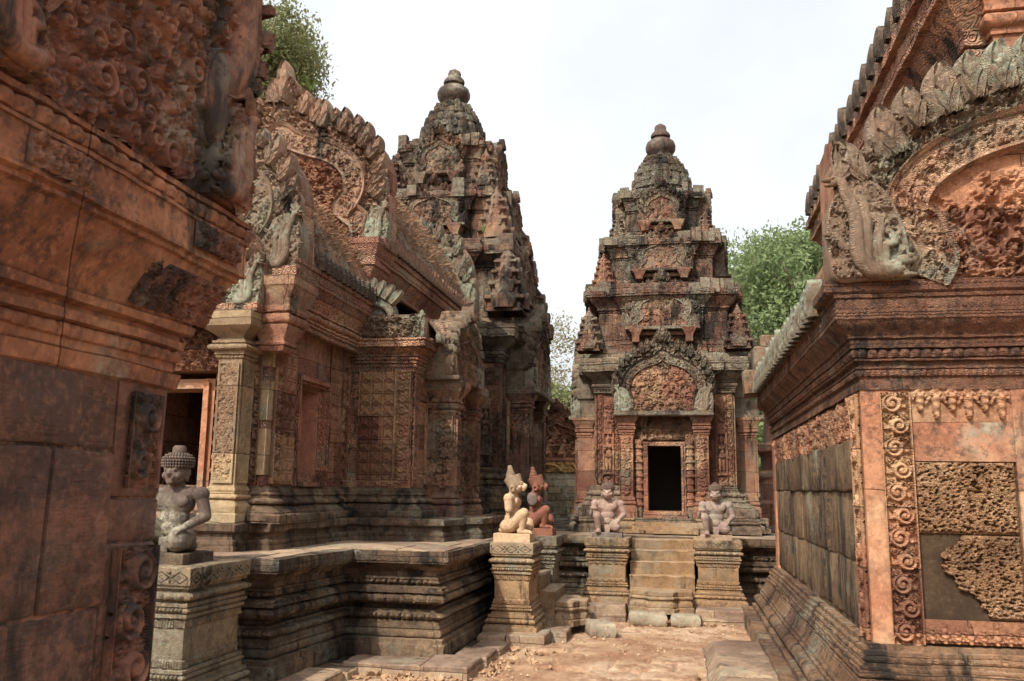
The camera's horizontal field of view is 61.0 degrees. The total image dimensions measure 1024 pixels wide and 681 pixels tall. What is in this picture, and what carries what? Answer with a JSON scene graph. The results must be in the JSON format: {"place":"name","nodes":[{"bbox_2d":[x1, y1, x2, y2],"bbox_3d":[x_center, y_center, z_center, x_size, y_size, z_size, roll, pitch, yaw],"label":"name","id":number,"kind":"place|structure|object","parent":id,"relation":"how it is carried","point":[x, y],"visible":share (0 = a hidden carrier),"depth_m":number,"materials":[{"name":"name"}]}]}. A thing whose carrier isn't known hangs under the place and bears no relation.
{"place":"outdoors","nodes":[
{"label":"outdoors","id":0,"kind":"place"},
{"bbox_2d":[348,612,750,680],"bbox_3d":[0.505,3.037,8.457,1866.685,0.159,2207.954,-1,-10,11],"label":"ground","id":1,"kind":"structure","parent":0,"point":[600,660],"depth_m":8.15,"materials":[{"name":"beige gravel"}]},
{"bbox_2d":[0,0,276,680],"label":"temple gateway","id":2,"kind":"object","parent":1,"relation":"on","point":[129,174],"visible":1,"depth_m":2.35,"materials":[{"name":"stone"}]},
{"bbox_2d":[255,0,338,99],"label":"broadleaf tree","id":3,"kind":"object","parent":1,"relation":"on","point":[295,47],"visible":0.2,"depth_m":28.68,"materials":[{"name":"green plant"}]},
{"bbox_2d":[380,673,386,680],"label":"fallen leaf","id":4,"kind":"object","parent":1,"relation":"on","point":[382,677],"visible":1,"depth_m":7.23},
{"bbox_2d":[150,518,775,680],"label":"stone terrace","id":5,"kind":"structure","parent":1,"relation":"on","point":[462,609],"depth_m":8.04,"materials":[{"name":"stone"}]},
{"bbox_2d":[152,445,213,564],"bbox_3d":[-2.523,1.215,6.488,0.551,0.863,0.458,-1,-10,11],"label":"guardian statue","id":6,"kind":"object","parent":5,"relation":"on","point":[175,537],"visible":0.82,"depth_m":6.44,"materials":[{"name":"grey stone"}]},
{"bbox_2d":[156,59,504,551],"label":"temple hall","id":7,"kind":"structure","parent":5,"relation":"on","point":[329,367],"depth_m":9.55,"materials":[{"name":"stone"}]},
{"bbox_2d":[290,374,332,486],"bbox_3d":[-2.188,0.949,8.977,0.324,1.103,0.803,-1,-10,11],"label":"window","id":8,"kind":"structure","parent":7,"relation":"in","point":[313,396],"depth_m":9.22,"materials":[{"name":"stone"}]},
{"bbox_2d":[304,69,319,92],"bbox_3d":[-2.551,-3.294,11.079,0.268,0.262,0.240,8,-12,-36],"label":"grass tuft","id":9,"kind":"object","parent":7,"relation":"on","point":[310,87],"visible":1,"depth_m":11.05,"materials":[{"name":"green plant"}]},
{"bbox_2d":[391,69,555,517],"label":"temple tower","id":10,"kind":"structure","parent":5,"relation":"on","point":[450,165],"depth_m":16.93,"materials":[{"name":"stone"}]},
{"bbox_2d":[493,465,534,542],"bbox_3d":[0.041,1.783,9.535,0.421,0.824,0.479,-1,-10,11],"label":"guardian statue","id":11,"kind":"object","parent":5,"relation":"on","point":[516,524],"visible":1,"depth_m":9.36,"materials":[{"name":"beige stone"}]},
{"bbox_2d":[527,467,555,535],"bbox_3d":[0.321,2.018,10.950,0.448,0.846,0.491,-1,-10,11],"label":"guardian statue","id":12,"kind":"object","parent":5,"relation":"on","point":[542,518],"visible":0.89,"depth_m":10.77,"materials":[{"name":"red stone"}]},
{"bbox_2d":[544,398,576,517],"bbox_3d":[1.211,2.963,20.817,3.027,3.048,2.097,-1,-10,11],"label":"temple gateway","id":13,"kind":"object","parent":5,"relation":"on","point":[561,435],"visible":0.2,"depth_m":20.09,"materials":[{"name":"red stone"}]},
{"bbox_2d":[590,481,626,537],"bbox_3d":[1.280,2.245,11.603,0.492,0.743,0.407,-1,-10,10],"label":"guardian statue","id":14,"kind":"object","parent":5,"relation":"on","point":[607,524],"visible":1,"depth_m":11.55,"materials":[{"name":"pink stone"}]},
{"bbox_2d":[565,124,770,535],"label":"temple tower","id":15,"kind":"structure","parent":5,"relation":"on","point":[666,418],"depth_m":13.36,"materials":[{"name":"stone"}]},
{"bbox_2d":[697,482,735,540],"bbox_3d":[2.667,2.222,11.356,0.492,0.743,0.407,-2,-10,14],"label":"guardian statue","id":16,"kind":"object","parent":5,"relation":"on","point":[716,526],"visible":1,"depth_m":11.30,"materials":[{"name":"stone"}]},
{"bbox_2d":[758,413,774,525],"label":"ruined wall","id":17,"kind":"structure","parent":5,"relation":"on","point":[766,502],"depth_m":16.65,"materials":[{"name":"red stone"}]},
{"bbox_2d":[548,377,571,410],"bbox_3d":[1.568,4.287,33.363,4.114,6.043,4.388,-1,-10,11],"label":"broadleaf tree","id":18,"kind":"object","parent":1,"relation":"on","point":[562,395],"visible":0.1,"depth_m":32.74,"materials":[{"name":"green plant"}]},
{"bbox_2d":[549,310,577,391],"bbox_3d":[2.021,3.301,38.096,4.963,9.545,5.098,-1,-10,11],"label":"bare tree","id":19,"kind":"object","parent":1,"relation":"on","point":[568,328],"visible":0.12,"depth_m":38.05,"materials":[{"name":"grey plant"}]},
{"bbox_2d":[584,618,615,637],"bbox_3d":[0.975,3.187,9.599,0.310,0.190,0.410,3,-9,-3],"label":"loose stone","id":20,"kind":"object","parent":1,"relation":"on","point":[601,628],"visible":0.97,"depth_m":9.41,"materials":[{"name":"beige stone"}]},
{"bbox_2d":[628,610,666,626],"bbox_3d":[1.626,3.337,10.424,0.465,0.179,0.276,1,-8,8],"label":"loose stone","id":21,"kind":"object","parent":1,"relation":"on","point":[648,618],"visible":0.95,"depth_m":10.31,"materials":[{"name":"beige stone"}]},
{"bbox_2d":[671,613,701,627],"bbox_3d":[2.069,3.335,10.334,0.362,0.167,0.279,0,-11,14],"label":"loose stone","id":22,"kind":"object","parent":1,"relation":"on","point":[685,620],"visible":0.92,"depth_m":10.22,"materials":[{"name":"beige stone"}]},
{"bbox_2d":[755,413,763,499],"bbox_3d":[8.291,3.458,24.399,4.488,4.866,3.939,-1,-10,11],"label":"broadleaf tree","id":23,"kind":"object","parent":1,"relation":"on","point":[759,435],"visible":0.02,"depth_m":24.58,"materials":[{"name":"green plant"}]},
{"bbox_2d":[721,215,822,442],"bbox_3d":[9.740,1.393,29.750,9.625,10.755,10.236,-1,-10,11],"label":"broadleaf tree","id":24,"kind":"object","parent":1,"relation":"on","point":[773,274],"visible":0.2,"depth_m":27.23,"materials":[{"name":"green plant"}]},
{"bbox_2d":[702,0,1023,680],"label":"temple library","id":25,"kind":"structure","parent":1,"relation":"on","point":[883,380],"depth_m":5.36,"materials":[{"name":"stone"}]},
{"bbox_2d":[263,0,891,390],"label":"sky","id":26,"kind":"structure","parent":0,"point":[748,94],"materials":[{"name":"white"}]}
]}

